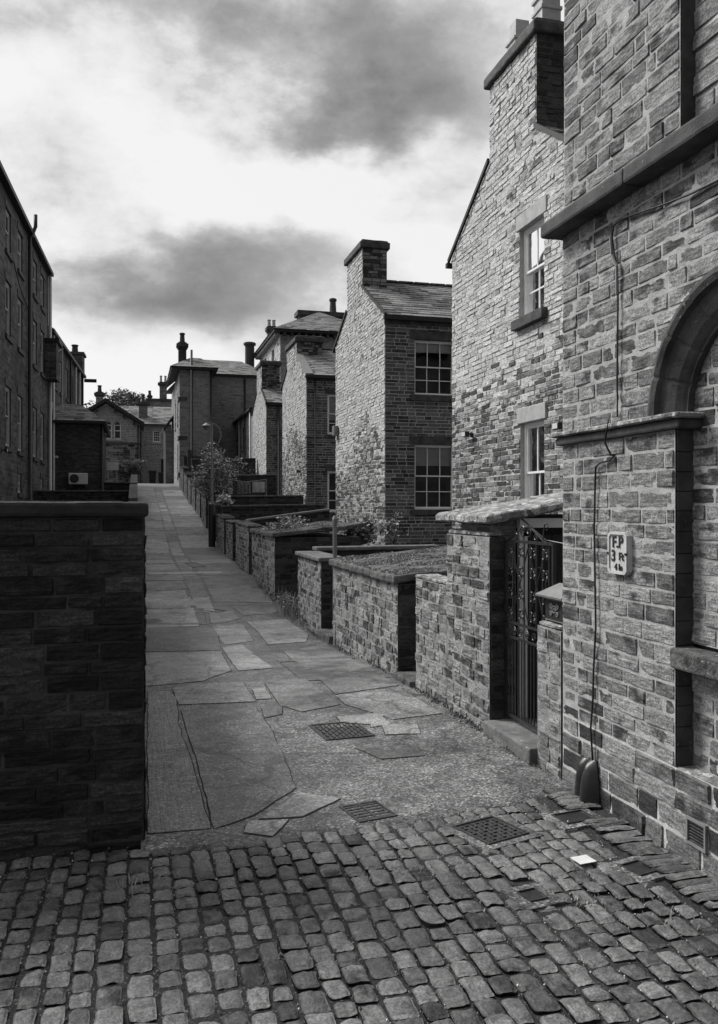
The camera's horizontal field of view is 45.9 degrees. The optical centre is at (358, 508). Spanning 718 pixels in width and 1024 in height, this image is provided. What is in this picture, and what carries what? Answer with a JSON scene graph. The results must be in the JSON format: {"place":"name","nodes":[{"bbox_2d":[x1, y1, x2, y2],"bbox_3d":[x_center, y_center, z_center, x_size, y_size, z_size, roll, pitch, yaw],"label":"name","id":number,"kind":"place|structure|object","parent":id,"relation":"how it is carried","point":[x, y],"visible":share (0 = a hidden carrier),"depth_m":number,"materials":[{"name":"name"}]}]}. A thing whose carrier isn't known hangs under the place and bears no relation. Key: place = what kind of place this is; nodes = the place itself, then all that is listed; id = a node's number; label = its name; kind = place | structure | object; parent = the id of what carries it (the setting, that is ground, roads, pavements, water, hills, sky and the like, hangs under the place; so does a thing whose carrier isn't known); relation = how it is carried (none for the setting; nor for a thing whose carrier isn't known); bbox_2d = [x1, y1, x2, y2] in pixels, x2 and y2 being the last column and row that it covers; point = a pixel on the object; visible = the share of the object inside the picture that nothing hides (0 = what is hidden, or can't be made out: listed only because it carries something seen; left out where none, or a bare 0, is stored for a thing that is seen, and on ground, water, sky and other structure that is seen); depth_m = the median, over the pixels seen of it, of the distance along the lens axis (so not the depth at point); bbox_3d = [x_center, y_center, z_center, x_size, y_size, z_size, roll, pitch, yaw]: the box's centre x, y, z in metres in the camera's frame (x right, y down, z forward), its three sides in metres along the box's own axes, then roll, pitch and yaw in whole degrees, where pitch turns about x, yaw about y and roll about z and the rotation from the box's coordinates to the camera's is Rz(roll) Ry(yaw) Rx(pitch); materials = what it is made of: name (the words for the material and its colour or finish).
{"place":"outdoors","nodes":[
{"label":"outdoors","id":0,"kind":"place"},
{"bbox_2d":[138,483,178,486],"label":"yard paving","id":1,"kind":"structure","parent":0,"point":[156,485],"depth_m":52.06,"materials":[{"name":"grey stone"}]},
{"bbox_2d":[221,504,324,520],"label":"dividing wall","id":2,"kind":"structure","parent":0,"point":[241,512],"depth_m":28.31,"materials":[{"name":"stone"}]},
{"bbox_2d":[0,0,563,407],"label":"sky","id":3,"kind":"structure","parent":0,"point":[210,172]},
{"bbox_2d":[138,487,442,836],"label":"concrete paving","id":4,"kind":"structure","parent":0,"point":[244,770],"depth_m":7.46,"materials":[{"name":"grey concrete"}]},
{"bbox_2d":[141,487,574,853],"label":"alley path","id":5,"kind":"structure","parent":0,"point":[458,768],"depth_m":5.46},
{"bbox_2d":[147,515,222,574],"bbox_3d":[-14.308,-0.569,59.847,2.287,4.185,83.632,0,0,-15],"label":"pale paving strip","id":6,"kind":"object","parent":5,"relation":"on","point":[173,573],"visible":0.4,"depth_m":19.59,"materials":[{"name":"stone"}]},
{"bbox_2d":[308,721,374,740],"bbox_3d":[-0.135,1.661,6.281,0.371,0.038,0.444,0,0,-20],"label":"manhole cover","id":7,"kind":"object","parent":5,"relation":"on","point":[326,733],"visible":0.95,"depth_m":6.26,"materials":[{"name":"metal"}]},
{"bbox_2d":[238,565,554,779],"bbox_3d":[-0.955,1.596,13.356,0.155,0.479,16.978,0,0,-15],"label":"wall foot moss","id":8,"kind":"object","parent":5,"relation":"on","point":[448,708],"depth_m":7.19,"materials":[{"name":"grey plant"}]},
{"bbox_2d":[0,787,717,1023],"bbox_3d":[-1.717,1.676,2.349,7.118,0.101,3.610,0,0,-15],"label":"cobbled road","id":9,"kind":"structure","parent":0,"point":[683,877],"depth_m":3.30,"materials":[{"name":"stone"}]},
{"bbox_2d":[328,797,667,911],"bbox_3d":[0.717,1.673,4.299,1.270,0.052,1.492,0,0,-26],"label":"cover surround","id":10,"kind":"object","parent":9,"relation":"on","point":[553,899],"visible":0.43,"depth_m":4.16,"materials":[{"name":"grey concrete"}]},
{"bbox_2d":[339,800,397,822],"bbox_3d":[0.048,1.667,4.601,0.228,0.053,0.264,0,0,-26],"label":"gully grate","id":11,"kind":"object","parent":10,"relation":"on","point":[371,813],"visible":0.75,"depth_m":4.59,"materials":[{"name":"metal"}]},
{"bbox_2d":[452,815,528,844],"bbox_3d":[0.672,1.660,4.335,0.273,0.038,0.281,0,0,-33],"label":"manhole cover","id":12,"kind":"object","parent":10,"relation":"on","point":[492,829],"visible":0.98,"depth_m":4.33,"materials":[{"name":"metal"}]},
{"bbox_2d":[517,887,547,902],"bbox_3d":[0.738,1.659,3.603,0.091,0.038,0.101,0,0,-24],"label":"access cover","id":13,"kind":"object","parent":10,"relation":"on","point":[535,894],"visible":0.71,"depth_m":3.61,"materials":[{"name":"metal"}]},
{"bbox_2d":[551,809,596,823],"bbox_3d":[1.148,1.660,4.516,0.193,0.038,0.140,0,0,-23],"label":"access cover","id":14,"kind":"object","parent":10,"relation":"on","point":[575,816],"visible":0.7,"depth_m":4.53,"materials":[{"name":"metal"}]},
{"bbox_2d":[620,859,655,875],"bbox_3d":[1.281,1.659,3.874,0.117,0.038,0.126,0,0,-29],"label":"access cover","id":15,"kind":"object","parent":10,"relation":"on","point":[639,868],"visible":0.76,"depth_m":3.87,"materials":[{"name":"metal"}]},
{"bbox_2d":[570,855,596,864],"bbox_3d":[1.044,1.635,3.942,0.089,0.003,0.081,0,0,-22],"label":"paper","id":16,"kind":"object","parent":9,"relation":"on","point":[583,859],"visible":1,"depth_m":3.94,"materials":[{"name":"white paper"}]},
{"bbox_3d":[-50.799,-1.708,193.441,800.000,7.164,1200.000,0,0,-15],"label":"ground","id":17,"kind":"structure","parent":0,"visible":0},
{"bbox_2d":[0,161,62,500],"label":"terrace house","id":18,"kind":"structure","parent":17,"relation":"on","point":[30,347],"depth_m":31.40,"materials":[{"name":"brick"}]},
{"bbox_2d":[5,197,13,262],"bbox_3d":[-11.973,-9.300,28.290,0.621,1.823,1.281,0,0,-13],"label":"window","id":19,"kind":"structure","parent":18,"relation":"in","point":[8,215],"depth_m":28.70,"materials":[{"name":"glass"}]},
{"bbox_2d":[5,270,13,344],"bbox_3d":[-11.970,-6.700,28.284,0.655,2.222,1.284,0,0,-15],"label":"window","id":20,"kind":"structure","parent":18,"relation":"in","point":[8,281],"depth_m":28.73,"materials":[{"name":"glass"}]},
{"bbox_2d":[5,377,13,452],"bbox_3d":[-11.970,-3.100,28.284,0.655,2.422,1.284,0,0,-15],"label":"window","id":21,"kind":"structure","parent":18,"relation":"in","point":[8,383],"depth_m":28.74,"materials":[{"name":"glass"}]},
{"bbox_2d":[17,466,23,497],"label":"window","id":22,"kind":"structure","parent":18,"relation":"in","point":[19,469],"depth_m":30.84,"materials":[{"name":"glass"}]},
{"bbox_2d":[17,221,24,280],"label":"window","id":23,"kind":"structure","parent":18,"relation":"in","point":[20,232],"depth_m":31.03,"materials":[{"name":"glass"}]},
{"bbox_2d":[17,288,24,356],"bbox_3d":[-12.314,-6.700,30.674,0.221,2.222,1.282,0,0,-13],"label":"window","id":24,"kind":"structure","parent":18,"relation":"in","point":[20,300],"depth_m":31.05,"materials":[{"name":"glass"}]},
{"bbox_2d":[17,387,24,456],"bbox_3d":[-12.314,-3.100,30.674,0.221,2.422,1.283,0,0,-13],"label":"window","id":25,"kind":"structure","parent":18,"relation":"in","point":[20,393],"depth_m":31.08,"materials":[{"name":"stone"}]},
{"bbox_2d":[33,251,38,303],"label":"window","id":26,"kind":"structure","parent":18,"relation":"in","point":[35,261],"depth_m":34.55,"materials":[{"name":"glass"}]},
{"bbox_2d":[33,312,38,371],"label":"window","id":27,"kind":"structure","parent":18,"relation":"in","point":[35,323],"depth_m":34.58,"materials":[{"name":"stone"}]},
{"bbox_2d":[33,400,38,461],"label":"window","id":28,"kind":"structure","parent":18,"relation":"in","point":[35,405],"depth_m":34.59,"materials":[{"name":"stone"}]},
{"bbox_2d":[40,266,45,314],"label":"window","id":29,"kind":"structure","parent":18,"relation":"in","point":[41,270],"depth_m":36.64,"materials":[{"name":"glass"}]},
{"bbox_2d":[40,323,45,379],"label":"window","id":30,"kind":"structure","parent":18,"relation":"in","point":[42,328],"depth_m":36.64,"materials":[{"name":"glass"}]},
{"bbox_2d":[40,406,45,464],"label":"window","id":31,"kind":"structure","parent":18,"relation":"in","point":[42,410],"depth_m":36.65,"materials":[{"name":"stone"}]},
{"bbox_2d":[8,501,122,501],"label":"dividing wall","id":32,"kind":"structure","parent":17,"relation":"on","point":[67,501],"depth_m":18.94,"materials":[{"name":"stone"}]},
{"bbox_2d":[0,501,148,862],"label":"front wall","id":33,"kind":"structure","parent":17,"relation":"on","point":[73,664],"depth_m":4.10,"materials":[{"name":"brick"}]},
{"bbox_2d":[52,328,96,489],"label":"terrace house","id":34,"kind":"structure","parent":17,"relation":"on","point":[74,376],"depth_m":46.87,"materials":[{"name":"brick"}]},
{"bbox_2d":[52,402,110,489],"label":"extension","id":35,"kind":"object","parent":17,"relation":"on","point":[80,441],"visible":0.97,"depth_m":40.95,"materials":[{"name":"brick"}]},
{"bbox_2d":[68,473,87,485],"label":"air conditioner","id":36,"kind":"object","parent":35,"relation":"attached to","point":[77,478],"visible":1,"depth_m":40.51,"materials":[{"name":"white metal"}]},
{"bbox_2d":[33,490,129,501],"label":"dividing wall","id":37,"kind":"structure","parent":17,"relation":"on","point":[81,495],"depth_m":34.26,"materials":[{"name":"stone"}]},
{"bbox_2d":[107,463,117,481],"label":"sign","id":38,"kind":"object","parent":17,"relation":"on","point":[112,466],"visible":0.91,"depth_m":44.11,"materials":[{"name":"grey metal"}]},
{"bbox_2d":[87,385,144,482],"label":"arched window house","id":39,"kind":"structure","parent":17,"relation":"on","point":[123,439],"depth_m":65.47,"materials":[{"name":"brick"}]},
{"bbox_2d":[112,419,122,438],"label":"window","id":40,"kind":"structure","parent":39,"relation":"in","point":[117,426],"depth_m":65.68,"materials":[{"name":"grey glass"}]},
{"bbox_2d":[103,482,129,489],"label":"dividing wall","id":41,"kind":"structure","parent":17,"relation":"on","point":[116,485],"depth_m":43.26,"materials":[{"name":"stone"}]},
{"bbox_2d":[92,388,145,405],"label":"tree","id":42,"kind":"object","parent":17,"relation":"on","point":[122,398],"visible":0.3,"depth_m":95.78,"materials":[{"name":"grey plant"}]},
{"bbox_2d":[113,458,143,481],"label":"bush","id":43,"kind":"object","parent":17,"relation":"on","point":[134,469],"visible":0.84,"depth_m":44.86,"materials":[{"name":"grey plant"}]},
{"bbox_2d":[128,484,137,500],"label":"yard wall","id":44,"kind":"structure","parent":17,"relation":"on","point":[133,492],"depth_m":31.96,"materials":[{"name":"stone"}]},
{"bbox_2d":[119,394,171,483],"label":"end house","id":45,"kind":"structure","parent":17,"relation":"on","point":[155,420],"depth_m":73.02,"materials":[{"name":"brick"}]},
{"bbox_2d":[151,428,161,443],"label":"window","id":46,"kind":"structure","parent":45,"relation":"in","point":[157,433],"depth_m":73.06,"materials":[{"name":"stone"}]},
{"bbox_2d":[145,375,171,406],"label":"distant house","id":47,"kind":"structure","parent":17,"relation":"on","point":[162,401],"depth_m":89.87,"materials":[{"name":"brick"}]},
{"bbox_2d":[162,415,173,483],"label":"lean to","id":48,"kind":"object","parent":17,"relation":"on","point":[168,456],"visible":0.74,"depth_m":58.90,"materials":[{"name":"grey brick"}]},
{"bbox_2d":[180,466,188,491],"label":"yard wall","id":49,"kind":"structure","parent":17,"relation":"on","point":[184,469],"depth_m":47.58,"materials":[{"name":"stone"}]},
{"bbox_2d":[183,472,191,498],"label":"yard wall","id":50,"kind":"structure","parent":17,"relation":"on","point":[187,475],"depth_m":44.39,"materials":[{"name":"stone"}]},
{"bbox_2d":[191,481,201,509],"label":"yard wall","id":51,"kind":"structure","parent":17,"relation":"on","point":[193,498],"depth_m":38.29,"materials":[{"name":"stone"}]},
{"bbox_2d":[196,486,206,517],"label":"yard wall","id":52,"kind":"structure","parent":17,"relation":"on","point":[198,504],"depth_m":35.23,"materials":[{"name":"stone"}]},
{"bbox_2d":[201,492,214,527],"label":"yard wall","id":53,"kind":"structure","parent":17,"relation":"on","point":[204,510],"depth_m":32.10,"materials":[{"name":"stone"}]},
{"bbox_2d":[164,333,256,486],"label":"hip roofed house","id":54,"kind":"structure","parent":17,"relation":"on","point":[221,394],"depth_m":53.36,"materials":[{"name":"brick"}]},
{"bbox_2d":[202,422,221,546],"bbox_3d":[-4.713,-0.710,27.091,0.626,4.072,0.285,0,0,-15],"label":"street lamp","id":55,"kind":"object","parent":17,"relation":"on","point":[211,521],"visible":0.97,"depth_m":27.04,"materials":[{"name":"black metal"}]},
{"bbox_2d":[190,441,238,500],"bbox_3d":[-5.295,-1.024,31.039,1.858,2.854,1.508,0,0,39],"label":"flowering bush","id":56,"kind":"object","parent":17,"relation":"on","point":[218,466],"visible":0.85,"depth_m":30.89,"materials":[{"name":"grey plant"}]},
{"bbox_2d":[207,501,221,540],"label":"yard wall","id":57,"kind":"structure","parent":17,"relation":"on","point":[218,508],"depth_m":28.81,"materials":[{"name":"stone"}]},
{"bbox_2d":[216,491,234,504],"bbox_3d":[-4.565,-0.327,28.977,0.681,0.550,0.791,0,0,-15],"label":"yard plant","id":58,"kind":"object","parent":57,"relation":"on","point":[223,498],"visible":0.99,"depth_m":28.97,"materials":[{"name":"grey plant"}]},
{"bbox_2d":[191,458,255,474],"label":"dividing wall","id":59,"kind":"structure","parent":17,"relation":"on","point":[251,463],"depth_m":45.40,"materials":[{"name":"stone"}]},
{"bbox_2d":[216,514,234,553],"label":"yard wall","id":60,"kind":"structure","parent":17,"relation":"on","point":[221,532],"depth_m":25.69,"materials":[{"name":"stone"}]},
{"bbox_2d":[225,520,239,560],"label":"yard wall","id":61,"kind":"structure","parent":17,"relation":"on","point":[230,539],"depth_m":23.06,"materials":[{"name":"stone"}]},
{"bbox_2d":[219,457,256,474],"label":"hedge","id":62,"kind":"object","parent":17,"relation":"on","point":[244,471],"visible":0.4,"depth_m":41.27,"materials":[{"name":"grey plant"}]},
{"bbox_2d":[232,407,252,457],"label":"row house","id":63,"kind":"structure","parent":17,"relation":"on","point":[243,422],"depth_m":50.50,"materials":[{"name":"stone"}]},
{"bbox_2d":[213,474,276,495],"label":"shed","id":64,"kind":"structure","parent":17,"relation":"on","point":[271,484],"depth_m":38.56,"materials":[{"name":"stone"}]},
{"bbox_2d":[224,479,266,494],"bbox_3d":[-4.496,-0.260,33.559,1.702,1.820,0.060,0,0,-15],"label":"washing line","id":65,"kind":"object","parent":17,"relation":"on","point":[256,480],"visible":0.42,"depth_m":33.74,"materials":[{"name":"grey metal"}]},
{"bbox_2d":[252,482,264,491],"bbox_3d":[-3.989,-0.850,33.693,0.500,0.420,0.086,0,0,-15],"label":"laundry","id":66,"kind":"object","parent":65,"relation":"hanging from","point":[258,486],"visible":1,"depth_m":33.70,"materials":[{"name":"fabric"}]},
{"bbox_2d":[235,521,262,573],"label":"yard wall","id":67,"kind":"structure","parent":17,"relation":"on","point":[243,549],"depth_m":20.26,"materials":[{"name":"stone"}]},
{"bbox_2d":[214,495,303,504],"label":"dividing wall","id":68,"kind":"structure","parent":17,"relation":"on","point":[268,499],"depth_m":32.15,"materials":[{"name":"stone"}]},
{"bbox_2d":[251,360,282,494],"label":"gabled house","id":69,"kind":"structure","parent":17,"relation":"on","point":[267,411],"depth_m":43.38,"materials":[{"name":"stone"}]},
{"bbox_2d":[246,509,329,532],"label":"dividing wall","id":70,"kind":"structure","parent":17,"relation":"on","point":[320,515],"depth_m":22.51,"materials":[{"name":"stone"}]},
{"bbox_2d":[267,584,309,630],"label":"weeds","id":71,"kind":"object","parent":17,"relation":"on","point":[290,607],"visible":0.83,"depth_m":14.20,"materials":[{"name":"grey plant"}]},
{"bbox_2d":[276,513,307,523],"bbox_3d":[-1.483,0.248,18.677,0.690,0.294,0.941,0,0,11],"label":"yard plant","id":72,"kind":"object","parent":17,"relation":"on","point":[297,519],"visible":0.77,"depth_m":18.62,"materials":[{"name":"grey plant"}]},
{"bbox_2d":[254,298,345,381],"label":"tall house","id":73,"kind":"structure","parent":17,"relation":"on","point":[325,325],"depth_m":53.12,"materials":[{"name":"stone"}]},
{"bbox_2d":[249,521,362,602],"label":"coal house","id":74,"kind":"structure","parent":17,"relation":"on","point":[274,560],"depth_m":16.06,"materials":[{"name":"stone"}]},
{"bbox_2d":[262,520,308,529],"bbox_3d":[-1.586,0.361,17.703,1.062,0.246,1.897,0,0,-15],"label":"roof plant","id":75,"kind":"object","parent":74,"relation":"on","point":[282,524],"visible":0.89,"depth_m":17.35,"materials":[{"name":"grey plant"}]},
{"bbox_2d":[341,517,376,545],"bbox_3d":[-0.002,0.536,17.078,0.768,0.757,0.903,0,0,-3],"label":"shrub","id":76,"kind":"object","parent":74,"relation":"on","point":[365,532],"visible":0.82,"depth_m":16.92,"materials":[{"name":"grey plant"}]},
{"bbox_2d":[280,335,335,520],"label":"gabled house","id":77,"kind":"structure","parent":17,"relation":"on","point":[308,385],"depth_m":33.15,"materials":[{"name":"stone"}]},
{"bbox_2d":[325,388,335,437],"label":"window","id":78,"kind":"structure","parent":77,"relation":"in","point":[331,394],"depth_m":32.84,"materials":[{"name":"glass"}]},
{"bbox_2d":[325,465,335,515],"bbox_3d":[-0.893,-0.690,33.067,1.033,1.963,0.741,0,0,-15],"label":"window","id":79,"kind":"structure","parent":77,"relation":"in","point":[331,469],"depth_m":33.38,"materials":[{"name":"glass"}]},
{"bbox_2d":[295,551,340,633],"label":"yard wall","id":80,"kind":"structure","parent":17,"relation":"on","point":[315,586],"depth_m":12.22,"materials":[{"name":"stone"}]},
{"bbox_2d":[318,629,332,644],"bbox_3d":[-0.324,1.815,11.510,0.344,0.275,0.735,0,0,-15],"label":"doorstep","id":81,"kind":"object","parent":17,"relation":"on","point":[325,635],"visible":0.23,"depth_m":11.43,"materials":[{"name":"grey stone"}]},
{"bbox_2d":[312,544,439,556],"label":"dividing wall","id":82,"kind":"structure","parent":17,"relation":"on","point":[342,551],"depth_m":13.85,"materials":[{"name":"stone"}]},
{"bbox_2d":[329,545,446,674],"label":"coal house","id":83,"kind":"structure","parent":17,"relation":"on","point":[374,606],"depth_m":9.27,"materials":[{"name":"stone"}]},
{"bbox_2d":[332,516,337,557],"bbox_3d":[-0.336,0.875,11.750,0.072,1.550,0.076,0,0,-15],"label":"iron post","id":84,"kind":"object","parent":83,"relation":"on","point":[334,521],"visible":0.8,"depth_m":11.72,"materials":[{"name":"grey metal"}]},
{"bbox_2d":[332,239,451,545],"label":"gabled house","id":85,"kind":"structure","parent":17,"relation":"on","point":[392,348],"depth_m":23.04,"materials":[{"name":"brick"}]},
{"bbox_2d":[409,436,451,514],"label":"window","id":86,"kind":"structure","parent":85,"relation":"in","point":[433,456],"depth_m":22.84,"materials":[{"name":"glass"}]},
{"bbox_2d":[410,330,451,401],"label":"window","id":87,"kind":"structure","parent":85,"relation":"in","point":[433,358],"depth_m":22.84,"materials":[{"name":"glass"}]},
{"bbox_2d":[378,510,408,544],"bbox_3d":[0.728,0.433,18.965,0.698,0.774,0.690,0,0,-15],"label":"shrub","id":88,"kind":"object","parent":17,"relation":"on","point":[387,530],"visible":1,"depth_m":18.94,"materials":[{"name":"grey plant"}]},
{"bbox_2d":[395,671,415,687],"bbox_3d":[0.556,1.676,8.102,0.315,0.154,0.494,0,0,-15],"label":"doorstep","id":89,"kind":"object","parent":17,"relation":"on","point":[406,678],"visible":0.21,"depth_m":8.06,"materials":[{"name":"grey stone"}]},
{"bbox_2d":[415,574,446,704],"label":"yard wall","id":90,"kind":"structure","parent":17,"relation":"on","point":[431,635],"depth_m":7.40,"materials":[{"name":"stone"}]},
{"bbox_2d":[446,529,504,727],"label":"yard wall","id":91,"kind":"structure","parent":17,"relation":"on","point":[475,622],"depth_m":6.43,"materials":[{"name":"brick"}]},
{"bbox_2d":[504,523,555,731],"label":"iron gate","id":92,"kind":"structure","parent":91,"relation":"attached to","point":[507,607],"depth_m":5.92,"materials":[{"name":"black metal"}]},
{"bbox_2d":[436,492,562,718],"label":"outhouse","id":93,"kind":"structure","parent":17,"relation":"on","point":[508,519],"depth_m":6.39,"materials":[{"name":"stone"}]},
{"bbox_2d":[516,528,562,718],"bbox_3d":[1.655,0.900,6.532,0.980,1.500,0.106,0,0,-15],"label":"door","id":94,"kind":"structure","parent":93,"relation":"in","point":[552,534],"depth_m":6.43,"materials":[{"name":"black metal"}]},
{"bbox_2d":[445,0,563,533],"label":"gabled house","id":95,"kind":"structure","parent":17,"relation":"on","point":[505,265],"depth_m":14.57,"materials":[{"name":"stone"}]},
{"bbox_2d":[511,195,547,331],"bbox_3d":[2.873,-3.995,13.958,0.291,1.952,1.142,0,0,-15],"label":"window","id":96,"kind":"structure","parent":95,"relation":"in","point":[532,257],"depth_m":14.10,"materials":[{"name":"glass"}]},
{"bbox_2d":[517,402,546,498],"bbox_3d":[2.917,-0.694,13.958,0.206,1.995,1.042,0,0,-15],"label":"window","id":97,"kind":"structure","parent":95,"relation":"in","point":[532,436],"depth_m":14.13,"materials":[{"name":"glass"}]},
{"bbox_2d":[483,718,537,764],"bbox_3d":[1.171,1.627,5.855,0.363,0.168,0.762,0,0,-15],"label":"doorstep","id":98,"kind":"object","parent":17,"relation":"on","point":[518,738],"visible":0.48,"depth_m":5.81,"materials":[{"name":"stone"}]},
{"bbox_2d":[537,620,562,778],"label":"yard wall","id":99,"kind":"structure","parent":17,"relation":"on","point":[550,691],"depth_m":5.28,"materials":[{"name":"stone"}]},
{"bbox_2d":[535,583,562,623],"bbox_3d":[1.298,0.595,5.335,0.240,0.240,0.340,0,0,-15],"label":"mailbox","id":100,"kind":"object","parent":99,"relation":"on","point":[552,595],"visible":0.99,"depth_m":5.32,"materials":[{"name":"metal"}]},
{"bbox_2d":[541,0,717,881],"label":"corner building","id":101,"kind":"structure","parent":17,"relation":"on","point":[640,105],"depth_m":4.29,"materials":[{"name":"brick"}]},
{"bbox_2d":[574,755,598,803],"bbox_3d":[1.272,1.530,4.795,0.102,0.235,0.230,0,0,-15],"label":"cable guard","id":102,"kind":"object","parent":101,"relation":"attached to","point":[586,785],"visible":1,"depth_m":4.72,"materials":[{"name":"black plastic"}]},
{"bbox_2d":[607,531,631,574],"bbox_3d":[1.380,0.237,4.490,0.040,0.225,0.185,0,0,-15],"label":"hydrant sign","id":103,"kind":"object","parent":101,"relation":"attached to","point":[619,552],"visible":1,"depth_m":4.47,"materials":[{"name":"metal"}]},
{"bbox_2d":[590,179,717,760],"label":"cable","id":104,"kind":"object","parent":101,"relation":"attached to","point":[612,251],"visible":0.99,"depth_m":4.54,"materials":[{"name":"black plastic"}]},
{"bbox_2d":[686,815,708,853],"bbox_3d":[1.582,1.495,3.894,0.082,0.124,0.140,0,0,-15],"label":"air vent","id":105,"kind":"object","parent":101,"relation":"attached to","point":[697,835],"visible":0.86,"depth_m":3.88,"materials":[{"name":"metal"}]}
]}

